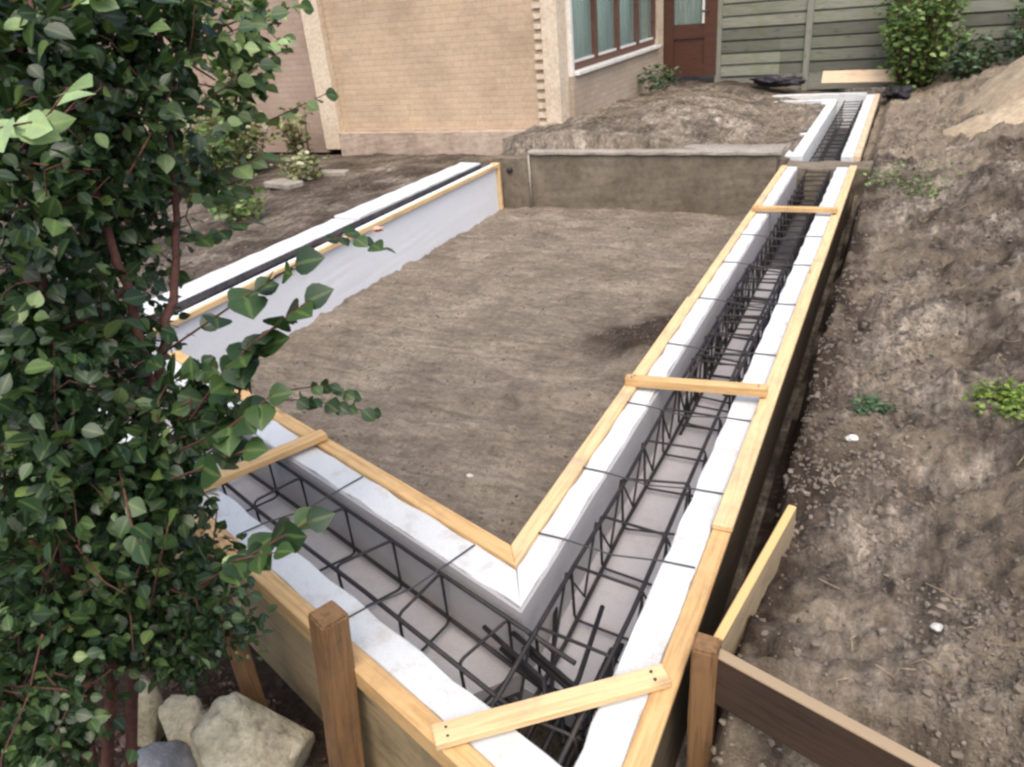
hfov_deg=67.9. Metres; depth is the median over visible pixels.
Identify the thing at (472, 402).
soil crumbs
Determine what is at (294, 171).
garden plant
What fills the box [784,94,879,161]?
foundation formwork
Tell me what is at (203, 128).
garden plant
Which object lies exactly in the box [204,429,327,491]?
cross batten
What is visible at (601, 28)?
window
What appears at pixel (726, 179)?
concrete wall
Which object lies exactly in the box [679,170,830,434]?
rebar cage
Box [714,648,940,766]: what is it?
profile board
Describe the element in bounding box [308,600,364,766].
timber post
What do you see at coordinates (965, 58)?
shrub
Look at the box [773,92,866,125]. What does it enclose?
foundation formwork
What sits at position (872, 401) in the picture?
weed
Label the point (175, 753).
rubble rock
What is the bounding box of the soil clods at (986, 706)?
[710,108,1023,766]
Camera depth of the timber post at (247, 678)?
2.47 m
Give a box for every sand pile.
[942,96,1023,140]
[960,56,1023,114]
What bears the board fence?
on the ground
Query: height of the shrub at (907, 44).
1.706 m
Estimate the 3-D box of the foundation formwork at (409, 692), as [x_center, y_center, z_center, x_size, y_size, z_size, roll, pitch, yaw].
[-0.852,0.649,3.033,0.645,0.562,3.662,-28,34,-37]
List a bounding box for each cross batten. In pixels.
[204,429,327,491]
[432,664,670,749]
[625,374,767,397]
[752,205,837,213]
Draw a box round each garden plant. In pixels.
[160,92,251,192]
[182,78,281,169]
[207,173,267,222]
[270,148,331,181]
[273,101,313,160]
[637,64,683,92]
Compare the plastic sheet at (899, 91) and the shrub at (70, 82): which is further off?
the plastic sheet at (899, 91)
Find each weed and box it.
[847,393,895,417]
[856,159,969,199]
[962,374,1023,423]
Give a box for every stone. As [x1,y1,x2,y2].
[845,434,858,441]
[930,623,942,631]
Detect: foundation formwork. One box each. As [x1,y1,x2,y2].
[99,351,561,766]
[143,162,503,372]
[511,129,856,766]
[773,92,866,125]
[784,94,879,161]
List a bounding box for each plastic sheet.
[749,74,806,87]
[882,84,914,100]
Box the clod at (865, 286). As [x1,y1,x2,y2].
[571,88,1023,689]
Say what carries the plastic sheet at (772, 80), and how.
on the ground
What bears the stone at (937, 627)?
on the ground
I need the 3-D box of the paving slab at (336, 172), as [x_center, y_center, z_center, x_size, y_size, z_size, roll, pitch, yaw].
[-2.119,-2.486,8.987,0.402,0.060,0.151,5,29,20]
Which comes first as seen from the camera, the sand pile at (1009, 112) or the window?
the sand pile at (1009, 112)
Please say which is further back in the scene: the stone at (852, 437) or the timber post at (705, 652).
the stone at (852, 437)
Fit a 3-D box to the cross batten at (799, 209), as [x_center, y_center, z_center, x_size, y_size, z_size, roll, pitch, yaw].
[2.073,-1.281,5.590,0.596,0.039,0.053,9,30,28]
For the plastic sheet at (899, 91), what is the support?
on the ground
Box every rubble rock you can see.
[137,740,196,766]
[138,675,164,746]
[158,694,203,745]
[190,692,314,766]
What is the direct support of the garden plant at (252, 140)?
on the ground
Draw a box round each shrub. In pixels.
[0,0,395,766]
[873,0,976,89]
[937,29,1011,80]
[1002,0,1023,63]
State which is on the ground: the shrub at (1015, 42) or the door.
the shrub at (1015, 42)
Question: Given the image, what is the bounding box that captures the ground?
[0,28,1023,766]
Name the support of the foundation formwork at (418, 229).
on the ground
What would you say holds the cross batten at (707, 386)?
on the foundation formwork at (691, 580)
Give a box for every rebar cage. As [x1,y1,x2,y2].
[138,390,576,716]
[172,175,466,315]
[482,263,788,766]
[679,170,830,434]
[809,100,862,161]
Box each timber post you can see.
[222,596,267,707]
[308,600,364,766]
[687,632,721,766]
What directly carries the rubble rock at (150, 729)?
on the ground
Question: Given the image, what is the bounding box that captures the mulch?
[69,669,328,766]
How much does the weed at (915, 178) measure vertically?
0.361 m
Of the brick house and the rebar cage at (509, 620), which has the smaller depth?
the rebar cage at (509, 620)
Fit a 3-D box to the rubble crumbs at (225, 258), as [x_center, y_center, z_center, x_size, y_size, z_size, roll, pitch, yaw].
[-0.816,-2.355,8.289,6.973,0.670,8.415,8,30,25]
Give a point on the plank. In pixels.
(858, 76)
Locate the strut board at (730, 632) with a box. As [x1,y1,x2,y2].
[714,505,795,654]
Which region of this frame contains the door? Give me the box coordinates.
[663,0,717,76]
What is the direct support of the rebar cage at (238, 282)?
in the foundation formwork at (418, 229)
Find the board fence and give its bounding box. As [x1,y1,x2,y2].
[714,0,1023,89]
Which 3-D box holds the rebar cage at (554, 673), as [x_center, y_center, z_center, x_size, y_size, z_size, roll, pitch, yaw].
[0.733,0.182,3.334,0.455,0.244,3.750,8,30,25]
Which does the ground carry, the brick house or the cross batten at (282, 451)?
the brick house
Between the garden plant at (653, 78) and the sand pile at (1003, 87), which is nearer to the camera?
the sand pile at (1003, 87)
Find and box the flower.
[371,226,383,232]
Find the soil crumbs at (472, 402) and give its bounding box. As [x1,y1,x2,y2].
[250,208,738,540]
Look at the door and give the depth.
11.57 m
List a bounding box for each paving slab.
[264,178,303,189]
[315,169,349,175]
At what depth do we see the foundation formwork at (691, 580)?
2.83 m
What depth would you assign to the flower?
2.00 m
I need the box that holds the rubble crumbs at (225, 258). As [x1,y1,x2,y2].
[32,91,817,290]
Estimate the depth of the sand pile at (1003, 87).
7.57 m
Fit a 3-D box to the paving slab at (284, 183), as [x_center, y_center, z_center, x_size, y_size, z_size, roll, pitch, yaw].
[-2.544,-2.229,8.492,0.459,0.065,0.237,17,34,37]
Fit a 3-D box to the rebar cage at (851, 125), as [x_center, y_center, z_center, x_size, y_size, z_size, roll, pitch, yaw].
[3.719,-2.785,8.668,0.236,0.275,4.200,8,30,25]
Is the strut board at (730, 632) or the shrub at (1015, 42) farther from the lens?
the shrub at (1015, 42)
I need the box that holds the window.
[572,0,660,75]
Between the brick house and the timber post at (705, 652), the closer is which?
the timber post at (705, 652)
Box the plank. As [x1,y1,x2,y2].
[821,69,896,83]
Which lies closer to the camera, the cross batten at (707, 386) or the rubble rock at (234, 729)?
the rubble rock at (234, 729)
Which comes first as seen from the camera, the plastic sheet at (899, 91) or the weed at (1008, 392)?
the weed at (1008, 392)
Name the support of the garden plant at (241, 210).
on the ground
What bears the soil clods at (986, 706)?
on the ground
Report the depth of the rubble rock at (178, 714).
2.38 m
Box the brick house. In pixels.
[97,0,717,155]
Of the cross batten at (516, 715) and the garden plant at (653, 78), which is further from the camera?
the garden plant at (653, 78)
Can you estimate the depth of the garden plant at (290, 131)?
9.85 m
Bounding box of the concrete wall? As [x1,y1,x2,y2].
[492,144,873,219]

